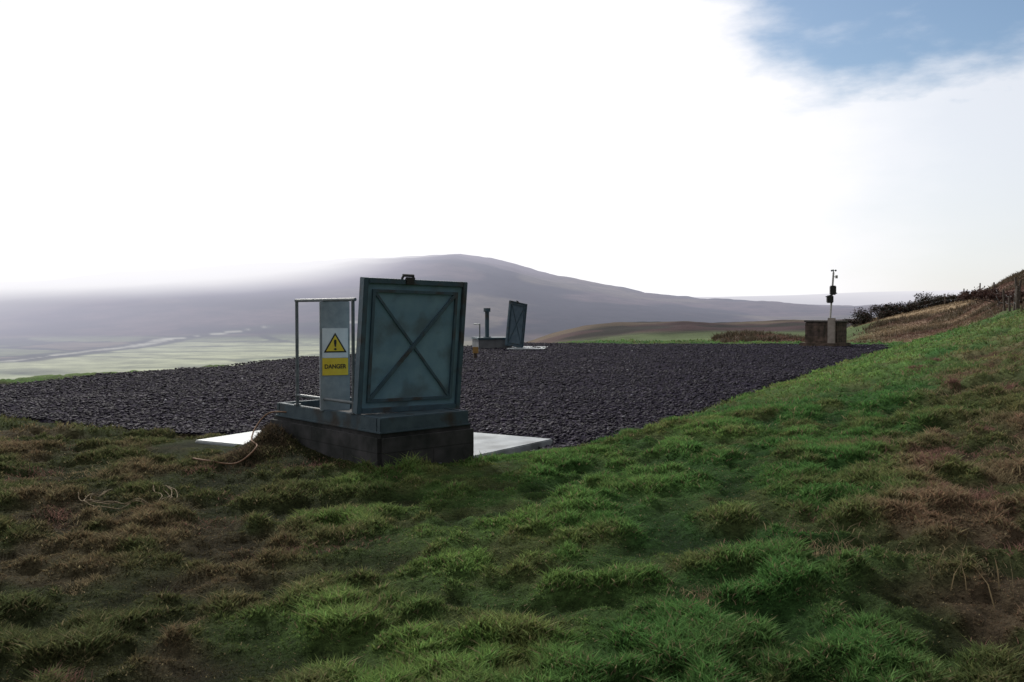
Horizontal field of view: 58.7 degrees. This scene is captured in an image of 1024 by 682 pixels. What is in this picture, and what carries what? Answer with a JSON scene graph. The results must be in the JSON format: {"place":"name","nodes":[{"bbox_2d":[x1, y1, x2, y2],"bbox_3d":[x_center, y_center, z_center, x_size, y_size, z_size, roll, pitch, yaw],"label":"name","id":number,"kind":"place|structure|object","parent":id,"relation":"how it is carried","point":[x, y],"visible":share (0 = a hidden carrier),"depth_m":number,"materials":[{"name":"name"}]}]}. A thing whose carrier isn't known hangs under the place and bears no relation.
{"place":"outdoors","nodes":[
{"label":"outdoors","id":0,"kind":"place"},
{"bbox_2d":[0,254,1023,681],"bbox_3d":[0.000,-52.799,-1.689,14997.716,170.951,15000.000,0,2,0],"label":"ground","id":1,"kind":"structure","parent":0,"point":[206,316],"depth_m":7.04,"materials":[{"name":"green plant"}]},
{"bbox_2d":[78,483,177,508],"bbox_3d":[-3.021,1.226,7.210,0.724,0.136,0.778,0,2,0],"label":"rope","id":2,"kind":"object","parent":1,"relation":"on","point":[130,502],"visible":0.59,"depth_m":6.95,"materials":[{"name":"fabric"}]},
{"bbox_2d":[192,411,286,464],"bbox_3d":[-2.525,0.948,9.098,0.519,0.420,1.225,2,2,41],"label":"hose","id":3,"kind":"object","parent":1,"relation":"on","point":[247,456],"visible":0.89,"depth_m":8.79,"materials":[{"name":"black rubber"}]},
{"bbox_2d":[204,422,300,480],"bbox_3d":[-2.564,1.039,8.856,1.048,0.433,1.501,-1,2,-34],"label":"dry straw","id":4,"kind":"object","parent":1,"relation":"on","point":[268,425],"visible":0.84,"depth_m":8.90,"materials":[{"name":"brown plant"}]},
{"bbox_2d":[195,430,552,457],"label":"concrete slab","id":5,"kind":"structure","parent":1,"relation":"on","point":[485,443],"depth_m":9.98,"materials":[{"name":"white concrete"}]},
{"bbox_2d":[270,274,473,467],"bbox_3d":[-1.433,0.424,9.283,1.209,2.159,2.100,-2,2,-42],"label":"access hatch","id":6,"kind":"object","parent":5,"relation":"on","point":[406,368],"visible":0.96,"depth_m":8.73,"materials":[{"name":"metal"}]},
{"bbox_2d":[0,342,890,453],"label":"gravel","id":7,"kind":"structure","parent":1,"relation":"on","point":[44,420],"depth_m":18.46,"materials":[{"name":"grey gravel"}]},
{"bbox_2d":[473,347,477,357],"bbox_3d":[-1.148,0.371,28.419,0.180,0.380,0.095,-1,2,-17],"label":"marker post","id":8,"kind":"object","parent":7,"relation":"on","point":[475,350],"visible":0.77,"depth_m":28.38,"materials":[{"name":"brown wood"}]},
{"bbox_2d":[471,300,526,347],"bbox_3d":[-0.431,-0.564,36.350,2.109,2.102,1.627,0,2,-14],"label":"access hatch","id":9,"kind":"object","parent":7,"relation":"on","point":[516,324],"visible":0.92,"depth_m":35.94,"materials":[{"name":"teal metal"}]},
{"bbox_2d":[507,346,547,349],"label":"concrete slab","id":10,"kind":"structure","parent":1,"relation":"on","point":[524,348],"depth_m":35.06,"materials":[{"name":"grey concrete"}]},
{"bbox_2d":[799,318,850,346],"bbox_3d":[13.181,-0.176,38.325,1.670,1.600,1.460,2,2,40],"label":"masonry housing","id":11,"kind":"object","parent":1,"relation":"on","point":[831,332],"visible":0.62,"depth_m":37.82,"materials":[{"name":"stone"}]},
{"bbox_2d":[825,269,837,317],"bbox_3d":[13.377,-1.929,38.108,0.506,2.124,0.240,0,2,0],"label":"weather mast","id":12,"kind":"object","parent":11,"relation":"on","point":[830,298],"visible":0.99,"depth_m":38.04,"materials":[{"name":"metal"}]},
{"bbox_2d":[842,318,865,326],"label":"bush","id":13,"kind":"object","parent":1,"relation":"on","point":[854,323],"visible":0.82,"depth_m":103.94,"materials":[{"name":"green plant"}]},
{"bbox_2d":[849,307,874,324],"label":"bush","id":14,"kind":"object","parent":1,"relation":"on","point":[856,316],"visible":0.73,"depth_m":103.28,"materials":[{"name":"green plant"}]},
{"bbox_2d":[711,268,1023,342],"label":"bracken","id":15,"kind":"object","parent":1,"relation":"on","point":[980,313],"visible":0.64,"depth_m":70.25,"materials":[{"name":"brown plant"}]},
{"bbox_2d":[858,311,890,319],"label":"bush","id":16,"kind":"object","parent":1,"relation":"on","point":[879,315],"visible":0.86,"depth_m":99.42,"materials":[{"name":"green plant"}]},
{"bbox_2d":[871,304,887,318],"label":"bush","id":17,"kind":"object","parent":1,"relation":"on","point":[879,307],"visible":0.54,"depth_m":104.71,"materials":[{"name":"green plant"}]},
{"bbox_2d":[881,310,898,316],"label":"bush","id":18,"kind":"object","parent":1,"relation":"on","point":[892,313],"visible":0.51,"depth_m":99.04,"materials":[{"name":"green plant"}]},
{"bbox_2d":[884,302,903,316],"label":"bush","id":19,"kind":"object","parent":1,"relation":"on","point":[891,308],"visible":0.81,"depth_m":100.05,"materials":[{"name":"green plant"}]},
{"bbox_2d":[895,301,918,313],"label":"bush","id":20,"kind":"object","parent":1,"relation":"on","point":[906,309],"visible":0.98,"depth_m":98.91,"materials":[{"name":"green plant"}]},
{"bbox_2d":[914,301,937,308],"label":"bush","id":21,"kind":"object","parent":1,"relation":"on","point":[925,304],"visible":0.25,"depth_m":104.16,"materials":[{"name":"green plant"}]},
{"bbox_2d":[914,291,946,307],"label":"bush","id":22,"kind":"object","parent":1,"relation":"on","point":[925,298],"visible":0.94,"depth_m":100.77,"materials":[{"name":"green plant"}]},
{"bbox_2d":[928,294,949,305],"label":"bush","id":23,"kind":"object","parent":1,"relation":"on","point":[935,297],"visible":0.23,"depth_m":104.66,"materials":[{"name":"green plant"}]},
{"bbox_2d":[933,295,957,305],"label":"bush","id":24,"kind":"object","parent":1,"relation":"on","point":[939,301],"visible":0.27,"depth_m":103.09,"materials":[{"name":"green plant"}]},
{"bbox_2d":[870,277,1021,321],"bbox_3d":[34.150,-2.787,68.740,7.895,4.073,71.453,1,2,17],"label":"fence","id":25,"kind":"object","parent":1,"relation":"on","point":[1016,303],"visible":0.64,"depth_m":48.45,"materials":[{"name":"brown wood"}]},
{"bbox_2d":[936,294,957,303],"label":"bush","id":26,"kind":"object","parent":1,"relation":"on","point":[949,299],"visible":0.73,"depth_m":100.03,"materials":[{"name":"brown plant"}]},
{"bbox_2d":[926,537,1017,608],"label":"dry stalks","id":27,"kind":"object","parent":1,"relation":"on","point":[980,574],"visible":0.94,"depth_m":3.96,"materials":[{"name":"brown plant"}]},
{"bbox_2d":[960,286,997,301],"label":"bush","id":28,"kind":"object","parent":1,"relation":"on","point":[973,292],"visible":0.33,"depth_m":78.14,"materials":[{"name":"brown plant"}]},
{"bbox_2d":[964,287,998,302],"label":"bush","id":29,"kind":"object","parent":1,"relation":"on","point":[980,296],"visible":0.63,"depth_m":68.14,"materials":[{"name":"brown plant"}]},
{"bbox_2d":[985,289,1014,303],"bbox_3d":[33.394,-3.001,62.029,3.089,1.199,2.444,0,2,0],"label":"bush","id":30,"kind":"object","parent":1,"relation":"on","point":[990,296],"visible":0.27,"depth_m":61.44,"materials":[{"name":"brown plant"}]},
{"bbox_2d":[997,291,1023,305],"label":"bush","id":31,"kind":"object","parent":1,"relation":"on","point":[1012,296],"visible":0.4,"depth_m":55.80,"materials":[{"name":"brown plant"}]},
{"bbox_2d":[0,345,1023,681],"bbox_3d":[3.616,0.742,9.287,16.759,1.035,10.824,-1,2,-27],"label":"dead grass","id":32,"kind":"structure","parent":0,"point":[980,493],"depth_m":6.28,"materials":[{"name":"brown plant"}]},
{"bbox_2d":[0,0,1023,296],"label":"sky","id":33,"kind":"structure","parent":0,"point":[692,148],"materials":[{"name":"white"}]}
]}

